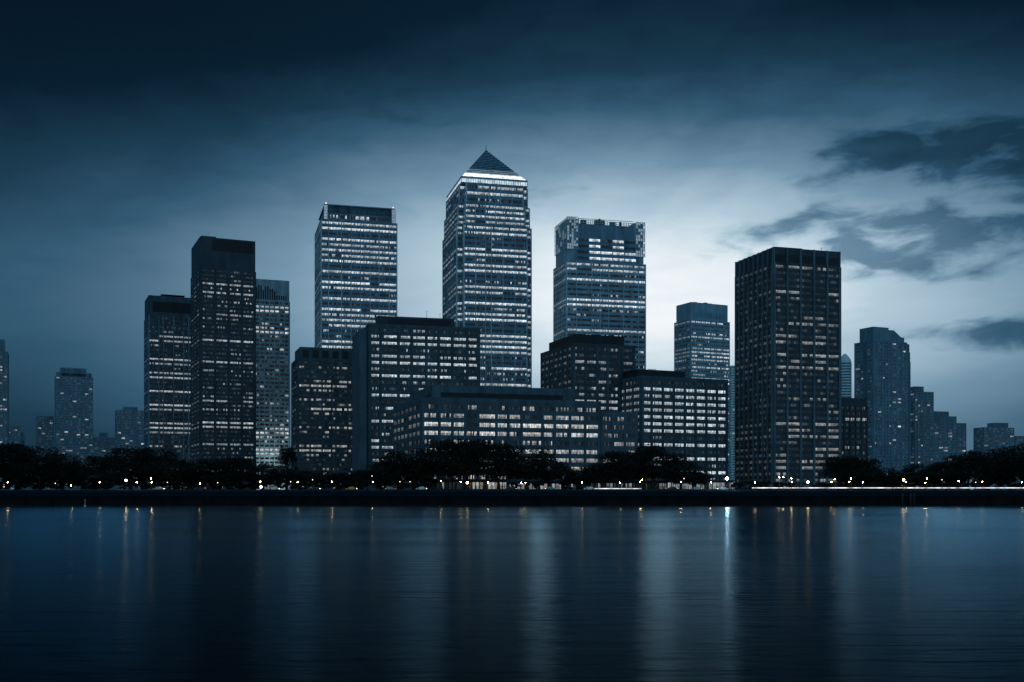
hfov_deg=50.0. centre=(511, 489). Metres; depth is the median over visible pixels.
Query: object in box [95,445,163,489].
tree
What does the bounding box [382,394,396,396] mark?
window
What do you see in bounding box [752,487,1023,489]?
light rail
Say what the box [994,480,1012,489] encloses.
shrub
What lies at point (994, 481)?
shrub
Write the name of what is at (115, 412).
window
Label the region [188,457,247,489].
tree
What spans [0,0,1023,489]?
sky
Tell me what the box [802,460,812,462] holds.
window
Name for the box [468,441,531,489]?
tree
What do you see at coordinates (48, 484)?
shrub
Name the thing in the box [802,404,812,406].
window
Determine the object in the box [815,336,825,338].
window
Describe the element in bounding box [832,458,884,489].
tree
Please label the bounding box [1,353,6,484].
window
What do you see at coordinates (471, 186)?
window
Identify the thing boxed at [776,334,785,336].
window
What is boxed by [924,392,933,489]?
apartment tower
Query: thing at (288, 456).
tree
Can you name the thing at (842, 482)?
window
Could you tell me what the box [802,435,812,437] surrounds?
window
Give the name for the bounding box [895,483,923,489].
pavilion
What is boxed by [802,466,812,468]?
window
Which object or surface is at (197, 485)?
shrub
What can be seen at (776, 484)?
shrub
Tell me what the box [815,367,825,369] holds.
window
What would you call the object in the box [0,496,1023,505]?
sea wall
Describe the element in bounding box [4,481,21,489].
shrub
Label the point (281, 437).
window
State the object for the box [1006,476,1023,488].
shrub
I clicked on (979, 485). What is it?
shrub
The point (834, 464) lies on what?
tree
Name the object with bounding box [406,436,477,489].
tree
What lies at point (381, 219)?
window
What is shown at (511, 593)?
river
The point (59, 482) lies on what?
shrub
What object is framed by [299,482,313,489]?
shrub
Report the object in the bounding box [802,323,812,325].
window
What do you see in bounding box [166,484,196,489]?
pavilion
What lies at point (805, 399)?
window
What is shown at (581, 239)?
window
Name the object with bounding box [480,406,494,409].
window
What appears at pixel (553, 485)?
window
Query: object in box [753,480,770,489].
shrub
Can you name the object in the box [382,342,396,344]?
window
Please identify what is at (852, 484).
shrub
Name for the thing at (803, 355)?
window
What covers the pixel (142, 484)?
shrub
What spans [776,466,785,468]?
window
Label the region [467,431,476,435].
window
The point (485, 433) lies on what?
window
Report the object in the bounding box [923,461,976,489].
tree
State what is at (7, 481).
shrub
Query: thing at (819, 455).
window
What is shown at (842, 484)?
shrub
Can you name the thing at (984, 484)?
shrub
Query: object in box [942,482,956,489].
shrub
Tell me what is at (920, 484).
shrub
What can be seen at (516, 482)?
window frame
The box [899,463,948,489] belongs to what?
tree
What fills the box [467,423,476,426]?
window
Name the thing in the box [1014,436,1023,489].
apartment tower
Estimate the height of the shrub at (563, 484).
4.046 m
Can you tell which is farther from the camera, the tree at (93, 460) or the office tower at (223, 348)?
the office tower at (223, 348)
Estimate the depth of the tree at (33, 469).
467.02 m
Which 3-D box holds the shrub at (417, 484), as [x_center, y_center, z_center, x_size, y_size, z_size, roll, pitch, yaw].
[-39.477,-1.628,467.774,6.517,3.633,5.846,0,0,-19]
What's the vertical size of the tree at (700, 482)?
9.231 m
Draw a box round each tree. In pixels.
[0,441,45,489]
[0,442,36,477]
[10,446,67,489]
[37,453,84,489]
[67,460,94,489]
[74,454,133,489]
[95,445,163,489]
[127,445,183,489]
[150,455,197,489]
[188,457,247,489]
[212,456,266,489]
[240,461,286,489]
[268,469,304,489]
[275,446,298,489]
[291,470,329,487]
[318,473,358,489]
[361,456,408,489]
[371,448,444,489]
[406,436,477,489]
[423,436,501,489]
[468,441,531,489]
[493,447,557,489]
[526,458,574,489]
[558,468,592,489]
[577,463,623,489]
[586,449,656,489]
[611,442,701,489]
[657,462,712,489]
[681,470,714,489]
[816,454,864,489]
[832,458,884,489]
[861,467,901,489]
[882,472,917,489]
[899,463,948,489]
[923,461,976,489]
[941,453,997,489]
[957,446,1023,489]
[981,445,1023,489]
[1013,443,1023,479]
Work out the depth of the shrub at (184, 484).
465.28 m
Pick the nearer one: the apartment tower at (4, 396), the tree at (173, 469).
the tree at (173, 469)
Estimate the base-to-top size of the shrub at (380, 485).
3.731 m
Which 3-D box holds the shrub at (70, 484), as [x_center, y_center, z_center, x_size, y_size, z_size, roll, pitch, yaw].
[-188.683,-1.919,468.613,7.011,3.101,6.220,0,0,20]
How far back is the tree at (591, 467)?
472.17 m
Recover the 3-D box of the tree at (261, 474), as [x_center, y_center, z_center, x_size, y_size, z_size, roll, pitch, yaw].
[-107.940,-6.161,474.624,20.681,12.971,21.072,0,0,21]
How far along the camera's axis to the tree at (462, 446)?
472.88 m
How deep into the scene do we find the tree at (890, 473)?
477.89 m
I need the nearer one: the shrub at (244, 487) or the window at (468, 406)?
the shrub at (244, 487)
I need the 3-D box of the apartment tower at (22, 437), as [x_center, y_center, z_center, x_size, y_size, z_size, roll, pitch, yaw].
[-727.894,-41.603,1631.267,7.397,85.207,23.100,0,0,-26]
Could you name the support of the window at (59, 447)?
in the apartment block at (84, 452)
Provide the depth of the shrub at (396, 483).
465.51 m
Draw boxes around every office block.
[291,347,351,489]
[352,315,479,489]
[393,384,637,489]
[540,330,635,411]
[621,369,727,480]
[841,398,867,472]
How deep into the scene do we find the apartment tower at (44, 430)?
1484.67 m
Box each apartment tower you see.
[0,339,8,489]
[9,426,20,489]
[21,433,24,489]
[36,416,53,445]
[55,367,92,445]
[93,433,114,489]
[115,407,143,489]
[854,327,910,489]
[911,386,923,471]
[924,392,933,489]
[934,411,966,489]
[973,423,1013,489]
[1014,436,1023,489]
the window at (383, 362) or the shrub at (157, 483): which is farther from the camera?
the window at (383, 362)
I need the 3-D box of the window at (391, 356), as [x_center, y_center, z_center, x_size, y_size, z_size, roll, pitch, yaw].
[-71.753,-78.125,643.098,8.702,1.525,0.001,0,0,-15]
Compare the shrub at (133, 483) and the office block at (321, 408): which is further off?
the office block at (321, 408)
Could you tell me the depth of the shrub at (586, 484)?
467.04 m
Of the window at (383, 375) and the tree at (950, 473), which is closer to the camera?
the tree at (950, 473)
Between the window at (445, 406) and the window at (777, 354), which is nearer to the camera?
the window at (445, 406)
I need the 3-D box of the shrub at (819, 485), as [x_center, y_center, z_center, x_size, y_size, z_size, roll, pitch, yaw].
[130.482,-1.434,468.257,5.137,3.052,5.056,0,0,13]
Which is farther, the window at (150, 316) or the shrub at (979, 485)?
the window at (150, 316)
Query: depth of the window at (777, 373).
601.32 m
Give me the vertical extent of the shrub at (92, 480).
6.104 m
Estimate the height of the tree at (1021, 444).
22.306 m
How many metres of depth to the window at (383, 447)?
642.69 m
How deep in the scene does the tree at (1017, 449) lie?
469.99 m
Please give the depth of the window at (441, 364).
651.69 m
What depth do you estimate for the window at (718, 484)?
493.91 m
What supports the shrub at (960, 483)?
on the ground
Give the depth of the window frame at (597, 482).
489.47 m
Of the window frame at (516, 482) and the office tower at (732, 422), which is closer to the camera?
the window frame at (516, 482)
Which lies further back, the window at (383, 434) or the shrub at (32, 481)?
the window at (383, 434)
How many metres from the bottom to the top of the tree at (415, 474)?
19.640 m
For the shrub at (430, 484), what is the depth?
482.00 m
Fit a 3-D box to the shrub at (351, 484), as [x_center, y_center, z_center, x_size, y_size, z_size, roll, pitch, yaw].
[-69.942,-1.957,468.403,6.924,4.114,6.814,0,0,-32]
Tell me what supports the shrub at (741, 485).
on the ground
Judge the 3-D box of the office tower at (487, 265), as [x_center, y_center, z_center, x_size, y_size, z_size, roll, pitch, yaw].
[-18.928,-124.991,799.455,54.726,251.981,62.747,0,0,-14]
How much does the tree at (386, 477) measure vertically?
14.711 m
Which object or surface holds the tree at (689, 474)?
on the ground
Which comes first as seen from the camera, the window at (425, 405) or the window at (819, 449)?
the window at (425, 405)
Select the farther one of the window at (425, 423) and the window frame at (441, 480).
the window at (425, 423)
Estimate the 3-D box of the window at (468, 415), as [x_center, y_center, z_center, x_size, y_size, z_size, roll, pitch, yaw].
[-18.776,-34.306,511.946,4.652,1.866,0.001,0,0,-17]
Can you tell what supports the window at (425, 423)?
in the office block at (562, 425)
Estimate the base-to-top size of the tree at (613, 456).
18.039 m
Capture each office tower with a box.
[144,294,190,489]
[191,235,255,489]
[256,279,289,489]
[315,202,396,348]
[442,150,531,387]
[553,216,645,368]
[674,302,729,479]
[730,365,734,489]
[735,244,840,489]
[841,354,851,397]
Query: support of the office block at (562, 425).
on the ground
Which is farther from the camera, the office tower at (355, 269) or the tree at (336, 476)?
the office tower at (355, 269)
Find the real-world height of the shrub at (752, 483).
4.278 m
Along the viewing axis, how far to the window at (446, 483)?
491.98 m
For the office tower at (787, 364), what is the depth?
607.66 m
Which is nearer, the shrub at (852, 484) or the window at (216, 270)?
the shrub at (852, 484)
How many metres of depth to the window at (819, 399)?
608.63 m
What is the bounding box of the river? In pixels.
[0,506,1023,681]
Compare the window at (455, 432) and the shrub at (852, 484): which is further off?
the window at (455, 432)
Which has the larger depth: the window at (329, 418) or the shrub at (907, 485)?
the window at (329, 418)
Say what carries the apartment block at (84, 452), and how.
on the ground
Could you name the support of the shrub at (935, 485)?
on the ground
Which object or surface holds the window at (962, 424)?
in the apartment tower at (949, 435)
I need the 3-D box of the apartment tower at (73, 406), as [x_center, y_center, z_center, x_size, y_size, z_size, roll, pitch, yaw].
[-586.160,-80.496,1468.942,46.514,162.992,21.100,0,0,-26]
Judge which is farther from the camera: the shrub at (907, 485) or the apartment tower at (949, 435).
the apartment tower at (949, 435)
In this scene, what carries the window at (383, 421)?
in the office block at (396, 360)
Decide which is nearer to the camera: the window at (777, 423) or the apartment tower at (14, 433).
the window at (777, 423)
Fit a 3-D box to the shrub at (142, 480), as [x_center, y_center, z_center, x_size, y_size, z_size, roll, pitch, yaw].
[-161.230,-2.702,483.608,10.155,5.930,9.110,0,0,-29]
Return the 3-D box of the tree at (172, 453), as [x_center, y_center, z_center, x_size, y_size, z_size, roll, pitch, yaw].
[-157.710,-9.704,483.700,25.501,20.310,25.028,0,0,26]
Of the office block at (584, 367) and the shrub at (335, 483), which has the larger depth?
the office block at (584, 367)
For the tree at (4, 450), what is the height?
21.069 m
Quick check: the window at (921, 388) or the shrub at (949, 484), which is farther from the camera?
the window at (921, 388)
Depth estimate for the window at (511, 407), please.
525.38 m
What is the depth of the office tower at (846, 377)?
1401.74 m
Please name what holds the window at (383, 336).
in the office block at (396, 360)
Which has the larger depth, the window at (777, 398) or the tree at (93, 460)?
the window at (777, 398)
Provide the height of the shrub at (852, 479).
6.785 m
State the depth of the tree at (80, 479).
477.93 m
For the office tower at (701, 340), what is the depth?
858.63 m
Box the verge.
[0,490,1023,490]
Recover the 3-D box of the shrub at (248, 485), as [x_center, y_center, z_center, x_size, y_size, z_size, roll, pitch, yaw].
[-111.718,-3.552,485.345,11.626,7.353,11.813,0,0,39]
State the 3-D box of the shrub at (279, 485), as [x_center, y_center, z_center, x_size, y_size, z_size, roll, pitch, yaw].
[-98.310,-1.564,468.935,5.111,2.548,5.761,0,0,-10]
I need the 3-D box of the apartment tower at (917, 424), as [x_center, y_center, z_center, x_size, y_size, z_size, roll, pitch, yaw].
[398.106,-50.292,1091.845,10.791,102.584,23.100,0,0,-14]
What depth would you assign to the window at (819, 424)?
608.63 m
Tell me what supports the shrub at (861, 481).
on the ground
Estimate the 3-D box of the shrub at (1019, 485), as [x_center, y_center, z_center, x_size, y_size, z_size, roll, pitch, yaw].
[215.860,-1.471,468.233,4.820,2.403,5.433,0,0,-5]
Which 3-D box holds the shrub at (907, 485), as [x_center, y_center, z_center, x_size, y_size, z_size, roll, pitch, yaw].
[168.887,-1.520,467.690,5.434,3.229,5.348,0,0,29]
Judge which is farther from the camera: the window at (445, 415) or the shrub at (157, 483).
the window at (445, 415)
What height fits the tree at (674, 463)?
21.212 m
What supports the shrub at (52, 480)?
on the ground
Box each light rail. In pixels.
[595,488,640,489]
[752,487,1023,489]
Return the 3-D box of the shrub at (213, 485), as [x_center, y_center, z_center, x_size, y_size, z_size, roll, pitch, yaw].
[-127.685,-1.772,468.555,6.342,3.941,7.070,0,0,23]
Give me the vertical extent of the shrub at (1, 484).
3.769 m
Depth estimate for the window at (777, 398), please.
601.32 m
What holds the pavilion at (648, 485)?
on the ground
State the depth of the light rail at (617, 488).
449.94 m
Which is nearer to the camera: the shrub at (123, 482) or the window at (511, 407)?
the shrub at (123, 482)
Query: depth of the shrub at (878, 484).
465.81 m
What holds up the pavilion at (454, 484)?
on the ground
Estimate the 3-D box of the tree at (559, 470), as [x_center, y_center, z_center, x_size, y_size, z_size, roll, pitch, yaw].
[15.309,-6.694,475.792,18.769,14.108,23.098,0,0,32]
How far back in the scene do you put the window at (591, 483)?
489.95 m
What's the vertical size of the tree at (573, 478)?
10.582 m
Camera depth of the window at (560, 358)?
628.80 m
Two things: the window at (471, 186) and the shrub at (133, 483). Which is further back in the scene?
the window at (471, 186)
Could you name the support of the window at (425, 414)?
in the office block at (562, 425)
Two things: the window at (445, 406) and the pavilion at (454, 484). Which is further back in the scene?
the window at (445, 406)
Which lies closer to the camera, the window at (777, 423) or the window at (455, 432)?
the window at (455, 432)
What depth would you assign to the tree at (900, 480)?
476.04 m
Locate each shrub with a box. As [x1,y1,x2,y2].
[0,481,9,488]
[2,477,13,489]
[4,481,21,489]
[26,477,49,489]
[37,476,61,488]
[43,481,58,489]
[57,478,78,486]
[61,482,80,487]
[87,477,105,489]
[102,478,126,488]
[115,478,137,486]
[117,483,128,489]
[134,481,149,489]
[135,477,154,489]
[149,482,163,486]
[152,477,171,488]
[166,481,181,489]
[176,482,190,489]
[191,483,202,487]
[206,481,219,489]
[241,473,260,489]
[245,480,269,489]
[250,484,259,489]
[259,480,275,489]
[276,483,287,488]
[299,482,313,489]
[331,481,347,489]
[340,481,355,489]
[373,482,385,489]
[386,480,403,488]
[397,477,411,489]
[411,474,438,489]
[412,482,425,487]
[508,482,522,489]
[526,481,544,487]
[559,481,572,489]
[576,482,590,489]
[731,483,743,488]
[744,481,761,489]
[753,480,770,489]
[772,481,787,486]
[788,483,796,489]
[812,483,822,489]
[821,483,834,488]
[835,476,858,489]
[838,483,848,489]
[846,481,861,489]
[855,474,877,486]
[869,482,882,486]
[902,483,914,489]
[912,482,930,486]
[930,484,939,489]
[931,479,957,486]
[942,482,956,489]
[948,480,965,489]
[962,482,976,488]
[971,479,992,489]
[974,482,990,489]
[990,477,1005,484]
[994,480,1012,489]
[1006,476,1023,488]
[1012,484,1023,488]
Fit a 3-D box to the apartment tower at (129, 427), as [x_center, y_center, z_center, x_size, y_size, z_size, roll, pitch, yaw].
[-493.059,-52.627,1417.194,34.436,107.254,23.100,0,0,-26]
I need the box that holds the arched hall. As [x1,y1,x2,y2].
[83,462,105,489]
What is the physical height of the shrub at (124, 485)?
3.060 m
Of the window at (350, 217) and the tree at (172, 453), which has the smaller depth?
the tree at (172, 453)
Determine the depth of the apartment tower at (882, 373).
1008.07 m
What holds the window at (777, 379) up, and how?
in the office tower at (787, 364)
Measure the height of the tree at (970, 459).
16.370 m
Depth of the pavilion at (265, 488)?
491.89 m
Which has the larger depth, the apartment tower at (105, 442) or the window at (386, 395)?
the apartment tower at (105, 442)
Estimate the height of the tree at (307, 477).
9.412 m
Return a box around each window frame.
[441,480,506,489]
[513,482,559,489]
[590,482,666,489]
[667,481,733,489]
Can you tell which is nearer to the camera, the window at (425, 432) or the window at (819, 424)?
the window at (425, 432)
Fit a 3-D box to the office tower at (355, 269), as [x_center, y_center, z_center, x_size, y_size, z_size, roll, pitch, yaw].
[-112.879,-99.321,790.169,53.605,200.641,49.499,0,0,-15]
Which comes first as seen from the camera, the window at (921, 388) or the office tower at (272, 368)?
the office tower at (272, 368)
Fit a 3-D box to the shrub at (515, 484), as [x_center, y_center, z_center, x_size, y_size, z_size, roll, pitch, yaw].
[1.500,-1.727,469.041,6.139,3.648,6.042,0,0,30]
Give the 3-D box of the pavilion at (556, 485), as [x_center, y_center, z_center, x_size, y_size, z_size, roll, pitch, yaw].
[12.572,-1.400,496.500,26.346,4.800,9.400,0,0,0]
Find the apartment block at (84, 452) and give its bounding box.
[27,445,101,489]
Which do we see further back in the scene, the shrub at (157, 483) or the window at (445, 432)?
the window at (445, 432)
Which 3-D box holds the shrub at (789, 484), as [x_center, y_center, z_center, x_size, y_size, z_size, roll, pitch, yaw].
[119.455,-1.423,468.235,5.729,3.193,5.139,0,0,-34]
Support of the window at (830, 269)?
in the office tower at (787, 364)
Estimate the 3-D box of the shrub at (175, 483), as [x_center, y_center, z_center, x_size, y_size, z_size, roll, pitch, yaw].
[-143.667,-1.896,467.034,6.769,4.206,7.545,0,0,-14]
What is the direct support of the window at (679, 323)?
in the office tower at (701, 340)
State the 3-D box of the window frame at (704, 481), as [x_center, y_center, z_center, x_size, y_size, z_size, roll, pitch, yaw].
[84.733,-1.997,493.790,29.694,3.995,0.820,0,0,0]
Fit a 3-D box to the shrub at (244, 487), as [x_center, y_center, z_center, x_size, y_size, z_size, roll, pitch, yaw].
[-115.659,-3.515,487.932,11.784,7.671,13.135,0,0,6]
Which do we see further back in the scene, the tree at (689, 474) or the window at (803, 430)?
the window at (803, 430)
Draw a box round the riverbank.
[0,491,1023,495]
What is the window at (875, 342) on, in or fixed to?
in the apartment tower at (882, 373)
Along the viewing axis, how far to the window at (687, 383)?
607.37 m
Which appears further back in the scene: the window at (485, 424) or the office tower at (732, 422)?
the office tower at (732, 422)
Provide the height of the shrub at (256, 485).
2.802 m
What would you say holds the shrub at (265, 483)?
on the ground
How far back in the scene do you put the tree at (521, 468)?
475.12 m
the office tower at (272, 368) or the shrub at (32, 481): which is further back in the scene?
the office tower at (272, 368)
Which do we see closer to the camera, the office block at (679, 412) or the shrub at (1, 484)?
the shrub at (1, 484)
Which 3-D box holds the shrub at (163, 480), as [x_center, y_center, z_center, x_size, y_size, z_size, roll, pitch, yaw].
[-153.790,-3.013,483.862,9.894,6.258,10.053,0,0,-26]
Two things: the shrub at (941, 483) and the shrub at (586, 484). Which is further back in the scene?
the shrub at (941, 483)
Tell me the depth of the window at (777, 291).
601.32 m
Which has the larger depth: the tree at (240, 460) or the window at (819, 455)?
the window at (819, 455)
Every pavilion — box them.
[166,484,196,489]
[264,483,283,489]
[436,479,508,489]
[511,481,564,489]
[589,481,669,489]
[662,480,736,489]
[833,479,886,489]
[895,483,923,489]
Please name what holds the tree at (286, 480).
on the ground
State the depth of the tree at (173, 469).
471.27 m
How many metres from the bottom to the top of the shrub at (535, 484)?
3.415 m
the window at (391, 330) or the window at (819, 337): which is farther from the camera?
the window at (391, 330)
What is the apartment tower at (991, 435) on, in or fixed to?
on the ground
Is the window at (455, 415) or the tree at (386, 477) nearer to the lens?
the tree at (386, 477)
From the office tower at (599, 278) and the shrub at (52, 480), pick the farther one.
the office tower at (599, 278)
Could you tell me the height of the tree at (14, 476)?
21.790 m
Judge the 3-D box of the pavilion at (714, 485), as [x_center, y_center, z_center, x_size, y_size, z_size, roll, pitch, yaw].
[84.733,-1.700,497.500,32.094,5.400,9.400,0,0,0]
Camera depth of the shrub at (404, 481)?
482.22 m
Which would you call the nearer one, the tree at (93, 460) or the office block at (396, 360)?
the tree at (93, 460)
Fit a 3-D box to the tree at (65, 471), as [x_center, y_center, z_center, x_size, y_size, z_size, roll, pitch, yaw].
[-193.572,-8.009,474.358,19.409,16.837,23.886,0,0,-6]
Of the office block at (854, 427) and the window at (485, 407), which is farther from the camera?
the office block at (854, 427)
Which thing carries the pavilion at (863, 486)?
on the ground
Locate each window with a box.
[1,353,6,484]
[29,447,100,488]
[50,417,52,444]
[69,378,91,445]
[115,412,143,488]
[150,316,190,487]
[192,270,252,488]
[256,301,287,488]
[292,362,351,488]
[323,218,394,347]
[349,216,358,219]
[372,328,476,486]
[382,329,396,331]
[382,335,396,337]
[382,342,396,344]
[382,355,396,357]
[382,361,396,363]
[382,374,396,376]
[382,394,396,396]
[382,420,392,422]
[382,433,392,435]
[382,446,392,448]
[395,406,633,487]
[424,404,437,408]
[424,413,437,416]
[424,422,437,425]
[424,431,437,434]
[437,482,504,488]
[440,363,450,365]
[441,405,450,408]
[441,413,450,417]
[441,422,450,425]
[441,431,450,434]
[443,185,530,386]
[454,405,463,408]
[454,414,463,417]
[454,422,463,426]
[454,431,463,434]
[467,405,476,408]
[467,414,476,417]
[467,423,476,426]
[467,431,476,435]
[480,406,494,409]
[480,414,494,417]
[480,423,494,426]
[480,432,494,435]
[518,484,561,488]
[543,350,561,387]
[554,238,644,367]
[591,483,664,488]
[638,382,724,480]
[670,483,732,488]
[675,323,728,477]
[737,266,837,487]
[776,290,785,292]
[776,309,785,311]
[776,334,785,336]
[776,353,785,355]
[776,372,785,374]
[776,378,785,380]
[776,397,785,399]
[776,422,785,424]
[776,441,785,443]
[776,460,785,462]
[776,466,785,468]
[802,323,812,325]
[802,354,812,356]
[802,373,812,375]
[802,398,812,400]
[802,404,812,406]
[802,429,812,431]
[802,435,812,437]
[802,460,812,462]
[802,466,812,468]
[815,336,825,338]
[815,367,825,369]
[815,398,825,400]
[815,423,825,425]
[815,448,825,450]
[815,454,825,456]
[842,482,880,488]
[856,342,908,472]
[918,388,922,468]
[939,424,965,488]
[974,428,1013,488]
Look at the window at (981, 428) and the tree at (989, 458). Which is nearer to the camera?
the tree at (989, 458)
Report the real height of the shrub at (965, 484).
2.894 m
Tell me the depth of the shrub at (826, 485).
465.39 m
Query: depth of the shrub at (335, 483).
464.57 m
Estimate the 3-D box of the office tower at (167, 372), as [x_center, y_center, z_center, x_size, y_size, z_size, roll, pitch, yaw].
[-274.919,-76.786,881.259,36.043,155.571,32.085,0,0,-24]

